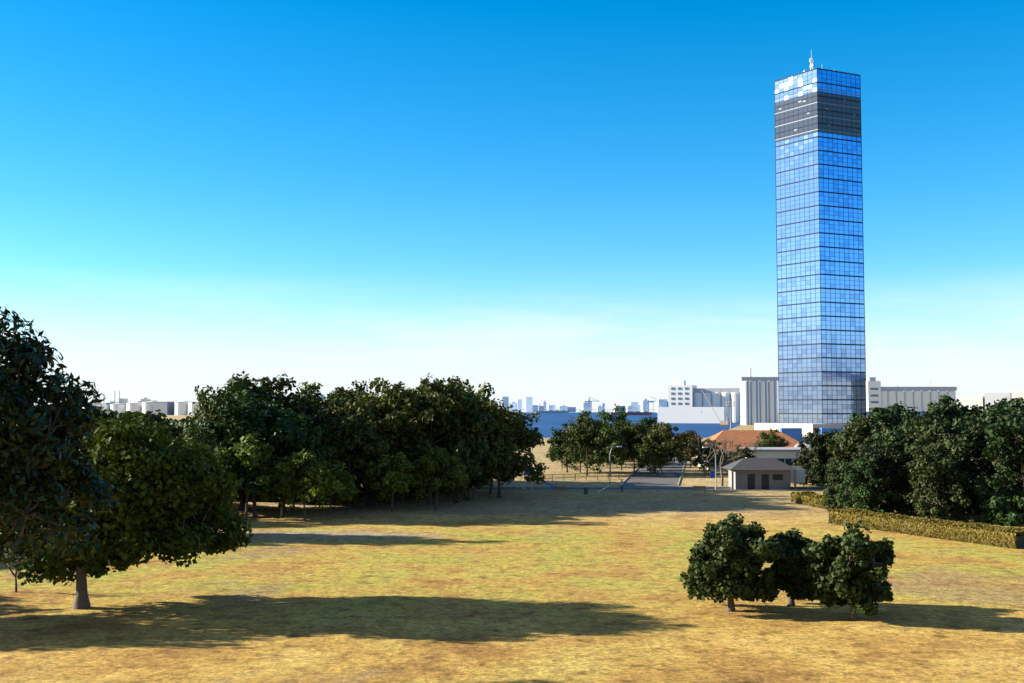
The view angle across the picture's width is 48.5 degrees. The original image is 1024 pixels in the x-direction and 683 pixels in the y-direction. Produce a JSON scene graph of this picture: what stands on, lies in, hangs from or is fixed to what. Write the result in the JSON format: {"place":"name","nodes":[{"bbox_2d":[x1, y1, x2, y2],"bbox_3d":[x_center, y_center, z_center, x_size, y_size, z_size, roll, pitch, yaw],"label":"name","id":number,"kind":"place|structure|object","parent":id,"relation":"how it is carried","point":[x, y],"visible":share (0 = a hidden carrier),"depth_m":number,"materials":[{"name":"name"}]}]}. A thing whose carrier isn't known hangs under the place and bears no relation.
{"place":"outdoors","nodes":[
{"label":"outdoors","id":0,"kind":"place"},
{"bbox_2d":[0,409,1023,682],"bbox_3d":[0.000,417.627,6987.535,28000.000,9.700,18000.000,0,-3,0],"label":"ground","id":1,"kind":"structure","parent":0,"point":[536,587],"depth_m":63.00,"materials":[{"name":"yellow plant"}]},
{"bbox_2d":[2,548,22,591],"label":"bare sapling","id":2,"kind":"object","parent":1,"relation":"on","point":[12,572],"visible":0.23,"depth_m":68.22,"materials":[{"name":"brown plant"}]},
{"bbox_2d":[0,306,124,563],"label":"glossy tree","id":3,"kind":"object","parent":1,"relation":"on","point":[39,457],"visible":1,"depth_m":43.94,"materials":[{"name":"green plant"}]},
{"bbox_2d":[82,405,118,429],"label":"tree","id":4,"kind":"object","parent":1,"relation":"on","point":[106,414],"visible":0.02,"depth_m":152.05,"materials":[{"name":"green plant"}]},
{"bbox_2d":[34,401,204,414],"bbox_3d":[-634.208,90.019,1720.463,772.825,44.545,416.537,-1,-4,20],"label":"tank farm","id":5,"kind":"object","parent":1,"relation":"on","point":[176,408],"visible":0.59,"depth_m":1900.61,"materials":[{"name":"white metal"}]},
{"bbox_2d":[97,411,143,432],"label":"tree","id":6,"kind":"object","parent":1,"relation":"on","point":[129,418],"visible":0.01,"depth_m":148.71,"materials":[{"name":"green plant"}]},
{"bbox_2d":[0,411,252,609],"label":"spreading tree","id":7,"kind":"object","parent":1,"relation":"on","point":[153,474],"visible":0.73,"depth_m":61.17,"materials":[{"name":"green plant"}]},
{"bbox_2d":[140,409,170,426],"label":"tree","id":8,"kind":"object","parent":1,"relation":"on","point":[159,415],"visible":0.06,"depth_m":169.83,"materials":[{"name":"green plant"}]},
{"bbox_2d":[163,420,184,438],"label":"tree","id":9,"kind":"object","parent":1,"relation":"on","point":[180,429],"visible":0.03,"depth_m":159.01,"materials":[{"name":"green plant"}]},
{"bbox_2d":[171,424,224,472],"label":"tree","id":10,"kind":"object","parent":1,"relation":"on","point":[211,442],"visible":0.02,"depth_m":97.90,"materials":[{"name":"green plant"}]},
{"bbox_2d":[92,391,319,410],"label":"distant buildings","id":11,"kind":"structure","parent":1,"relation":"on","point":[125,401],"depth_m":2217.88,"materials":[{"name":"white concrete"}]},
{"bbox_2d":[180,385,259,471],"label":"grove tree","id":12,"kind":"object","parent":1,"relation":"on","point":[208,407],"visible":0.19,"depth_m":117.58,"materials":[{"name":"green plant"}]},
{"bbox_2d":[187,371,286,510],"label":"grove tree","id":13,"kind":"object","parent":1,"relation":"on","point":[232,387],"visible":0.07,"depth_m":123.13,"materials":[{"name":"green plant"}]},
{"bbox_2d":[215,430,290,519],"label":"young tree","id":14,"kind":"object","parent":1,"relation":"on","point":[246,451],"visible":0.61,"depth_m":111.93,"materials":[{"name":"green plant"}]},
{"bbox_2d":[195,388,324,516],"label":"grove tree","id":15,"kind":"object","parent":1,"relation":"on","point":[255,416],"visible":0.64,"depth_m":114.08,"materials":[{"name":"green plant"}]},
{"bbox_2d":[248,449,297,511],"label":"grove tree","id":16,"kind":"object","parent":1,"relation":"on","point":[284,508],"depth_m":121.10,"materials":[{"name":"green plant"}]},
{"bbox_2d":[256,454,295,517],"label":"young tree","id":17,"kind":"object","parent":1,"relation":"on","point":[265,496],"visible":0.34,"depth_m":112.96,"materials":[{"name":"green plant"}]},
{"bbox_2d":[246,372,329,506],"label":"grove tree","id":18,"kind":"object","parent":1,"relation":"on","point":[299,407],"visible":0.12,"depth_m":127.28,"materials":[{"name":"green plant"}]},
{"bbox_2d":[272,413,336,512],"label":"grove tree","id":19,"kind":"object","parent":1,"relation":"on","point":[326,451],"visible":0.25,"depth_m":119.81,"materials":[{"name":"green plant"}]},
{"bbox_2d":[270,449,345,520],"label":"young tree","id":20,"kind":"object","parent":1,"relation":"on","point":[313,475],"visible":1,"depth_m":110.54,"materials":[{"name":"green plant"}]},
{"bbox_2d":[281,381,344,418],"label":"grove tree","id":21,"kind":"object","parent":1,"relation":"on","point":[308,387],"visible":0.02,"depth_m":138.26,"materials":[{"name":"green plant"}]},
{"bbox_2d":[304,461,359,515],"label":"young tree","id":22,"kind":"object","parent":1,"relation":"on","point":[344,477],"visible":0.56,"depth_m":116.52,"materials":[{"name":"green plant"}]},
{"bbox_2d":[312,394,360,502],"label":"grove tree","id":23,"kind":"object","parent":1,"relation":"on","point":[322,410],"visible":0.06,"depth_m":131.70,"materials":[{"name":"green plant"}]},
{"bbox_2d":[315,386,357,493],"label":"grove tree","id":24,"kind":"object","parent":1,"relation":"on","point":[348,393],"visible":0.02,"depth_m":140.94,"materials":[{"name":"green plant"}]},
{"bbox_2d":[321,380,366,400],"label":"grove tree","id":25,"kind":"object","parent":1,"relation":"on","point":[358,388],"visible":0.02,"depth_m":159.62,"materials":[{"name":"green plant"}]},
{"bbox_2d":[313,407,390,509],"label":"grove tree","id":26,"kind":"object","parent":1,"relation":"on","point":[357,436],"visible":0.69,"depth_m":122.56,"materials":[{"name":"green plant"}]},
{"bbox_2d":[329,397,410,505],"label":"grove tree","id":27,"kind":"object","parent":1,"relation":"on","point":[352,407],"visible":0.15,"depth_m":128.48,"materials":[{"name":"green plant"}]},
{"bbox_2d":[350,380,405,399],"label":"grove tree","id":28,"kind":"object","parent":1,"relation":"on","point":[399,384],"visible":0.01,"depth_m":162.74,"materials":[{"name":"green plant"}]},
{"bbox_2d":[345,445,413,506],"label":"grove tree","id":29,"kind":"object","parent":1,"relation":"on","point":[397,496],"visible":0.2,"depth_m":124.71,"materials":[{"name":"green plant"}]},
{"bbox_2d":[367,452,414,511],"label":"young tree","id":30,"kind":"object","parent":1,"relation":"on","point":[396,477],"visible":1,"depth_m":120.40,"materials":[{"name":"green plant"}]},
{"bbox_2d":[359,377,434,503],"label":"grove tree","id":31,"kind":"object","parent":1,"relation":"on","point":[388,410],"visible":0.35,"depth_m":130.49,"materials":[{"name":"green plant"}]},
{"bbox_2d":[409,376,463,494],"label":"grove tree","id":32,"kind":"object","parent":1,"relation":"on","point":[456,380],"depth_m":145.61,"materials":[{"name":"green plant"}]},
{"bbox_2d":[387,373,487,504],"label":"grove tree","id":33,"kind":"object","parent":1,"relation":"on","point":[432,414],"visible":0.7,"depth_m":128.77,"materials":[{"name":"green plant"}]},
{"bbox_2d":[406,445,469,509],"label":"young tree","id":34,"kind":"object","parent":1,"relation":"on","point":[440,463],"visible":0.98,"depth_m":123.08,"materials":[{"name":"green plant"}]},
{"bbox_2d":[407,383,503,502],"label":"grove tree","id":35,"kind":"object","parent":1,"relation":"on","point":[484,419],"visible":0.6,"depth_m":131.90,"materials":[{"name":"green plant"}]},
{"bbox_2d":[444,379,489,493],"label":"grove tree","id":36,"kind":"object","parent":1,"relation":"on","point":[466,383],"visible":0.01,"depth_m":149.02,"materials":[{"name":"green plant"}]},
{"bbox_2d":[438,445,496,499],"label":"grove tree","id":37,"kind":"object","parent":1,"relation":"on","point":[477,480],"visible":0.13,"depth_m":135.81,"materials":[{"name":"green plant"}]},
{"bbox_2d":[421,382,522,499],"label":"grove tree","id":38,"kind":"object","parent":1,"relation":"on","point":[496,414],"visible":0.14,"depth_m":135.92,"materials":[{"name":"green plant"}]},
{"bbox_2d":[489,452,515,494],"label":"grove tree","id":39,"kind":"object","parent":1,"relation":"on","point":[502,478],"visible":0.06,"depth_m":144.74,"materials":[{"name":"green plant"}]},
{"bbox_2d":[466,402,549,497],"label":"grove tree","id":40,"kind":"object","parent":1,"relation":"on","point":[526,437],"visible":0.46,"depth_m":138.67,"materials":[{"name":"green plant"}]},
{"bbox_2d":[492,404,534,488],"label":"grove tree","id":41,"kind":"object","parent":1,"relation":"on","point":[507,413],"visible":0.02,"depth_m":154.15,"materials":[{"name":"green plant"}]},
{"bbox_2d":[545,422,579,471],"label":"tree","id":42,"kind":"object","parent":1,"relation":"on","point":[556,452],"visible":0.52,"depth_m":195.34,"materials":[{"name":"green plant"}]},
{"bbox_2d":[560,410,608,471],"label":"tree","id":43,"kind":"object","parent":1,"relation":"on","point":[581,417],"visible":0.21,"depth_m":193.29,"materials":[{"name":"green plant"}]},
{"bbox_2d":[567,417,608,475],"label":"tree","id":44,"kind":"object","parent":1,"relation":"on","point":[585,436],"visible":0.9,"depth_m":186.13,"materials":[{"name":"green plant"}]},
{"bbox_2d":[542,471,639,481],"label":"promenade fence","id":45,"kind":"object","parent":1,"relation":"on","point":[590,476],"visible":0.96,"depth_m":175.37,"materials":[{"name":"grey metal"}]},
{"bbox_2d":[359,442,826,491],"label":"park paths","id":46,"kind":"structure","parent":1,"relation":"on","point":[669,478],"depth_m":164.84,"materials":[{"name":"concrete"}]},
{"bbox_2d":[631,437,666,472],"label":"tree","id":47,"kind":"object","parent":46,"relation":"on","point":[641,463],"visible":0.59,"depth_m":189.33,"materials":[{"name":"green plant"}]},
{"bbox_2d":[702,447,716,488],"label":"park lamp","id":48,"kind":"object","parent":46,"relation":"on","point":[712,474],"visible":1,"depth_m":153.86,"materials":[{"name":"grey metal"}]},
{"bbox_2d":[587,423,627,475],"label":"tree","id":49,"kind":"object","parent":1,"relation":"on","point":[610,438],"visible":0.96,"depth_m":184.30,"materials":[{"name":"green plant"}]},
{"bbox_2d":[595,405,626,427],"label":"tree","id":50,"kind":"object","parent":1,"relation":"on","point":[605,417],"visible":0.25,"depth_m":227.11,"materials":[{"name":"green plant"}]},
{"bbox_2d":[614,420,648,472],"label":"tree","id":51,"kind":"object","parent":1,"relation":"on","point":[631,434],"visible":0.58,"depth_m":194.66,"materials":[{"name":"green plant"}]},
{"bbox_2d":[635,416,657,429],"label":"tree","id":52,"kind":"object","parent":1,"relation":"on","point":[649,421],"visible":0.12,"depth_m":242.57,"materials":[{"name":"green plant"}]},
{"bbox_2d":[635,421,686,474],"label":"tree","id":53,"kind":"object","parent":1,"relation":"on","point":[666,442],"visible":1,"depth_m":188.08,"materials":[{"name":"green plant"}]},
{"bbox_2d":[671,430,702,466],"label":"hall tree","id":54,"kind":"object","parent":1,"relation":"on","point":[686,438],"visible":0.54,"depth_m":213.33,"materials":[{"name":"green plant"}]},
{"bbox_2d":[685,436,720,475],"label":"bare tree","id":55,"kind":"object","parent":1,"relation":"on","point":[700,453],"visible":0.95,"depth_m":185.78,"materials":[{"name":"brown plant"}]},
{"bbox_2d":[657,368,750,422],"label":"flour mill","id":56,"kind":"object","parent":1,"relation":"on","point":[687,404],"visible":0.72,"depth_m":898.23,"materials":[{"name":"white concrete"}]},
{"bbox_2d":[691,439,728,474],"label":"hall tree","id":57,"kind":"object","parent":1,"relation":"on","point":[698,459],"visible":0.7,"depth_m":188.48,"materials":[{"name":"green plant"}]},
{"bbox_2d":[701,389,729,426],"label":"crawler crane","id":58,"kind":"object","parent":1,"relation":"on","point":[724,423],"visible":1,"depth_m":697.70,"materials":[{"name":"red"}]},
{"bbox_2d":[715,434,742,485],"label":"bare tree","id":59,"kind":"object","parent":1,"relation":"on","point":[724,442],"visible":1,"depth_m":161.77,"materials":[{"name":"brown plant"}]},
{"bbox_2d":[679,513,785,611],"bbox_3d":[11.781,12.140,61.740,5.600,5.726,5.432,0,-3,0],"label":"round tree","id":60,"kind":"object","parent":1,"relation":"on","point":[729,563],"visible":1,"depth_m":60.67,"materials":[{"name":"green plant"}]},
{"bbox_2d":[724,444,755,472],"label":"hall tree","id":61,"kind":"object","parent":1,"relation":"on","point":[746,452],"visible":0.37,"depth_m":170.53,"materials":[{"name":"green plant"}]},
{"bbox_2d":[696,430,809,469],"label":"orange roof hall","id":62,"kind":"structure","parent":1,"relation":"on","point":[745,436],"depth_m":208.04,"materials":[{"name":"tile"}]},
{"bbox_2d":[740,377,777,424],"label":"striped silos","id":63,"kind":"object","parent":1,"relation":"on","point":[758,399],"visible":0.9,"depth_m":761.67,"materials":[{"name":"white"}]},
{"bbox_2d":[721,458,804,488],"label":"park pavilion","id":64,"kind":"structure","parent":1,"relation":"on","point":[758,473],"depth_m":154.43,"materials":[{"name":"grey"}]},
{"bbox_2d":[754,428,790,446],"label":"hall tree","id":65,"kind":"object","parent":1,"relation":"on","point":[769,439],"visible":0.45,"depth_m":194.33,"materials":[{"name":"green plant"}]},
{"bbox_2d":[740,447,825,478],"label":"building","id":66,"kind":"structure","parent":1,"relation":"on","point":[786,455],"depth_m":175.27,"materials":[{"name":"grey paint"}]},
{"bbox_2d":[765,527,819,606],"bbox_3d":[15.600,12.775,63.508,3.612,4.682,3.744,-2,-4,33],"label":"round tree","id":67,"kind":"object","parent":1,"relation":"on","point":[792,580],"visible":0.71,"depth_m":62.49,"materials":[{"name":"green plant"}]},
{"bbox_2d":[754,54,866,436],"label":"skyscraper","id":68,"kind":"structure","parent":1,"relation":"on","point":[820,277],"depth_m":383.75,"materials":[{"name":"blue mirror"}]},
{"bbox_2d":[792,428,829,485],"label":"belt tree","id":69,"kind":"object","parent":1,"relation":"on","point":[817,440],"visible":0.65,"depth_m":161.87,"materials":[{"name":"green plant"}]},
{"bbox_2d":[780,428,841,442],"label":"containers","id":70,"kind":"object","parent":1,"relation":"on","point":[795,433],"visible":0.26,"depth_m":335.80,"materials":[{"name":"blue metal"}]},
{"bbox_2d":[790,491,840,509],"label":"short hedge","id":71,"kind":"object","parent":1,"relation":"on","point":[810,498],"visible":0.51,"depth_m":129.36,"materials":[{"name":"green"}]},
{"bbox_2d":[804,432,832,486],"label":"belt tree","id":72,"kind":"object","parent":1,"relation":"on","point":[817,467],"visible":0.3,"depth_m":160.56,"materials":[{"name":"green plant"}]},
{"bbox_2d":[818,426,848,486],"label":"belt tree","id":73,"kind":"object","parent":1,"relation":"on","point":[832,439],"visible":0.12,"depth_m":159.65,"materials":[{"name":"green plant"}]},
{"bbox_2d":[820,459,859,512],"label":"belt tree","id":74,"kind":"object","parent":1,"relation":"on","point":[830,493],"visible":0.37,"depth_m":120.68,"materials":[{"name":"green plant"}]},
{"bbox_2d":[801,520,895,620],"bbox_3d":[17.883,12.095,59.624,4.790,5.580,5.631,-3,-4,41],"label":"round tree","id":75,"kind":"object","parent":1,"relation":"on","point":[849,565],"visible":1,"depth_m":58.54,"materials":[{"name":"green plant"}]},
{"bbox_2d":[826,417,887,489],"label":"belt tree","id":76,"kind":"object","parent":1,"relation":"on","point":[861,429],"visible":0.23,"depth_m":146.54,"materials":[{"name":"green plant"}]},
{"bbox_2d":[835,453,887,512],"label":"belt tree","id":77,"kind":"object","parent":1,"relation":"on","point":[861,471],"visible":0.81,"depth_m":115.58,"materials":[{"name":"green plant"}]},
{"bbox_2d":[835,407,894,443],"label":"belt tree","id":78,"kind":"object","parent":1,"relation":"on","point":[879,412],"visible":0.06,"depth_m":156.69,"materials":[{"name":"green plant"}]},
{"bbox_2d":[850,413,897,431],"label":"belt tree","id":79,"kind":"object","parent":1,"relation":"on","point":[890,423],"visible":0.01,"depth_m":156.10,"materials":[{"name":"green plant"}]},
{"bbox_2d":[851,437,899,507],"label":"belt tree","id":80,"kind":"object","parent":1,"relation":"on","point":[868,441],"visible":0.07,"depth_m":125.85,"materials":[{"name":"green plant"}]},
{"bbox_2d":[849,441,913,515],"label":"belt tree","id":81,"kind":"object","parent":1,"relation":"on","point":[879,453],"visible":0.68,"depth_m":116.57,"materials":[{"name":"green plant"}]},
{"bbox_2d":[853,426,913,461],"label":"belt tree","id":82,"kind":"object","parent":1,"relation":"on","point":[901,433],"visible":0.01,"depth_m":140.42,"materials":[{"name":"green plant"}]},
{"bbox_2d":[864,429,913,499],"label":"belt tree","id":83,"kind":"object","parent":1,"relation":"on","point":[892,439],"visible":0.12,"depth_m":133.73,"materials":[{"name":"green plant"}]},
{"bbox_2d":[877,412,905,429],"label":"belt tree","id":84,"kind":"object","parent":1,"relation":"on","point":[899,420],"visible":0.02,"depth_m":157.06,"materials":[{"name":"green plant"}]},
{"bbox_2d":[871,401,913,422],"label":"belt tree","id":85,"kind":"object","parent":1,"relation":"on","point":[893,409],"visible":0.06,"depth_m":166.20,"materials":[{"name":"green plant"}]},
{"bbox_2d":[866,377,956,418],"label":"building","id":86,"kind":"structure","parent":1,"relation":"on","point":[878,396],"depth_m":862.20,"materials":[{"name":"white concrete"}]},
{"bbox_2d":[899,414,950,461],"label":"belt tree","id":87,"kind":"object","parent":1,"relation":"on","point":[928,431],"visible":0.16,"depth_m":134.40,"materials":[{"name":"green plant"}]},
{"bbox_2d":[886,437,964,515],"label":"belt tree","id":88,"kind":"object","parent":1,"relation":"on","point":[910,448],"visible":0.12,"depth_m":117.36,"materials":[{"name":"green plant"}]},
{"bbox_2d":[828,508,1023,548],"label":"long hedge","id":89,"kind":"object","parent":1,"relation":"on","point":[989,534],"visible":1,"depth_m":97.39,"materials":[{"name":"green"}]},
{"bbox_2d":[896,404,959,434],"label":"belt tree","id":90,"kind":"object","parent":1,"relation":"on","point":[945,413],"visible":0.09,"depth_m":142.87,"materials":[{"name":"green plant"}]},
{"bbox_2d":[904,446,971,521],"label":"belt tree","id":91,"kind":"object","parent":1,"relation":"on","point":[930,470],"visible":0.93,"depth_m":110.02,"materials":[{"name":"green plant"}]},
{"bbox_2d":[904,398,983,432],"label":"belt tree","id":92,"kind":"object","parent":1,"relation":"on","point":[975,408],"visible":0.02,"depth_m":144.04,"materials":[{"name":"green plant"}]},
{"bbox_2d":[913,433,985,511],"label":"belt tree","id":93,"kind":"object","parent":1,"relation":"on","point":[944,436],"visible":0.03,"depth_m":124.98,"materials":[{"name":"green plant"}]},
{"bbox_2d":[927,394,979,429],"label":"belt tree","id":94,"kind":"object","parent":1,"relation":"on","point":[944,398],"visible":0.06,"depth_m":144.42,"materials":[{"name":"green plant"}]},
{"bbox_2d":[933,411,1015,513],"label":"belt tree","id":95,"kind":"object","parent":1,"relation":"on","point":[967,446],"visible":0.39,"depth_m":118.23,"materials":[{"name":"green plant"}]},
{"bbox_2d":[942,421,1006,513],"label":"belt tree","id":96,"kind":"object","parent":1,"relation":"on","point":[953,450],"visible":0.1,"depth_m":120.52,"materials":[{"name":"green plant"}]},
{"bbox_2d":[952,401,1006,489],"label":"belt tree","id":97,"kind":"object","parent":1,"relation":"on","point":[958,421],"depth_m":138.16,"materials":[{"name":"green plant"}]},
{"bbox_2d":[963,397,1018,428],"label":"belt tree","id":98,"kind":"object","parent":1,"relation":"on","point":[1003,404],"visible":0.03,"depth_m":125.29,"materials":[{"name":"green plant"}]},
{"bbox_2d":[958,390,1023,410],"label":"warehouses","id":99,"kind":"structure","parent":1,"relation":"on","point":[982,401],"depth_m":1291.40,"materials":[{"name":"grey"}]},
{"bbox_2d":[968,397,1023,526],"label":"belt tree","id":100,"kind":"object","parent":1,"relation":"on","point":[1006,430],"visible":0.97,"depth_m":108.76,"materials":[{"name":"green plant"}]},
{"bbox_2d":[0,0,1023,408],"label":"sky","id":101,"kind":"structure","parent":0,"point":[568,203],"materials":[{"name":"blue"}]},
{"bbox_2d":[517,412,739,437],"bbox_3d":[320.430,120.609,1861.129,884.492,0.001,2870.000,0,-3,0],"label":"sea","id":102,"kind":"structure","parent":0,"point":[545,423],"depth_m":783.25,"materials":[{"name":"liquid"}]},
{"bbox_2d":[536,404,568,412],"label":"cargo ship","id":103,"kind":"object","parent":102,"relation":"on","point":[540,409],"visible":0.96,"depth_m":2686.67,"materials":[{"name":"grey metal"}]},
{"bbox_2d":[610,403,651,414],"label":"cargo ship","id":104,"kind":"object","parent":102,"relation":"on","point":[638,413],"visible":0.84,"depth_m":1888.39,"materials":[{"name":"white metal"}]},
{"bbox_2d":[517,410,778,411],"bbox_3d":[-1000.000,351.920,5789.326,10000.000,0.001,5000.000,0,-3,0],"label":"shore land","id":105,"kind":"structure","parent":0,"point":[605,410],"depth_m":6261.14,"materials":[{"name":"grey"}]},
{"bbox_2d":[321,392,668,411],"bbox_3d":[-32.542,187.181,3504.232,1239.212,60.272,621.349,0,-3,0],"label":"skyline","id":106,"kind":"structure","parent":105,"relation":"on","point":[530,407],"depth_m":3527.69,"materials":[{"name":"white concrete"}]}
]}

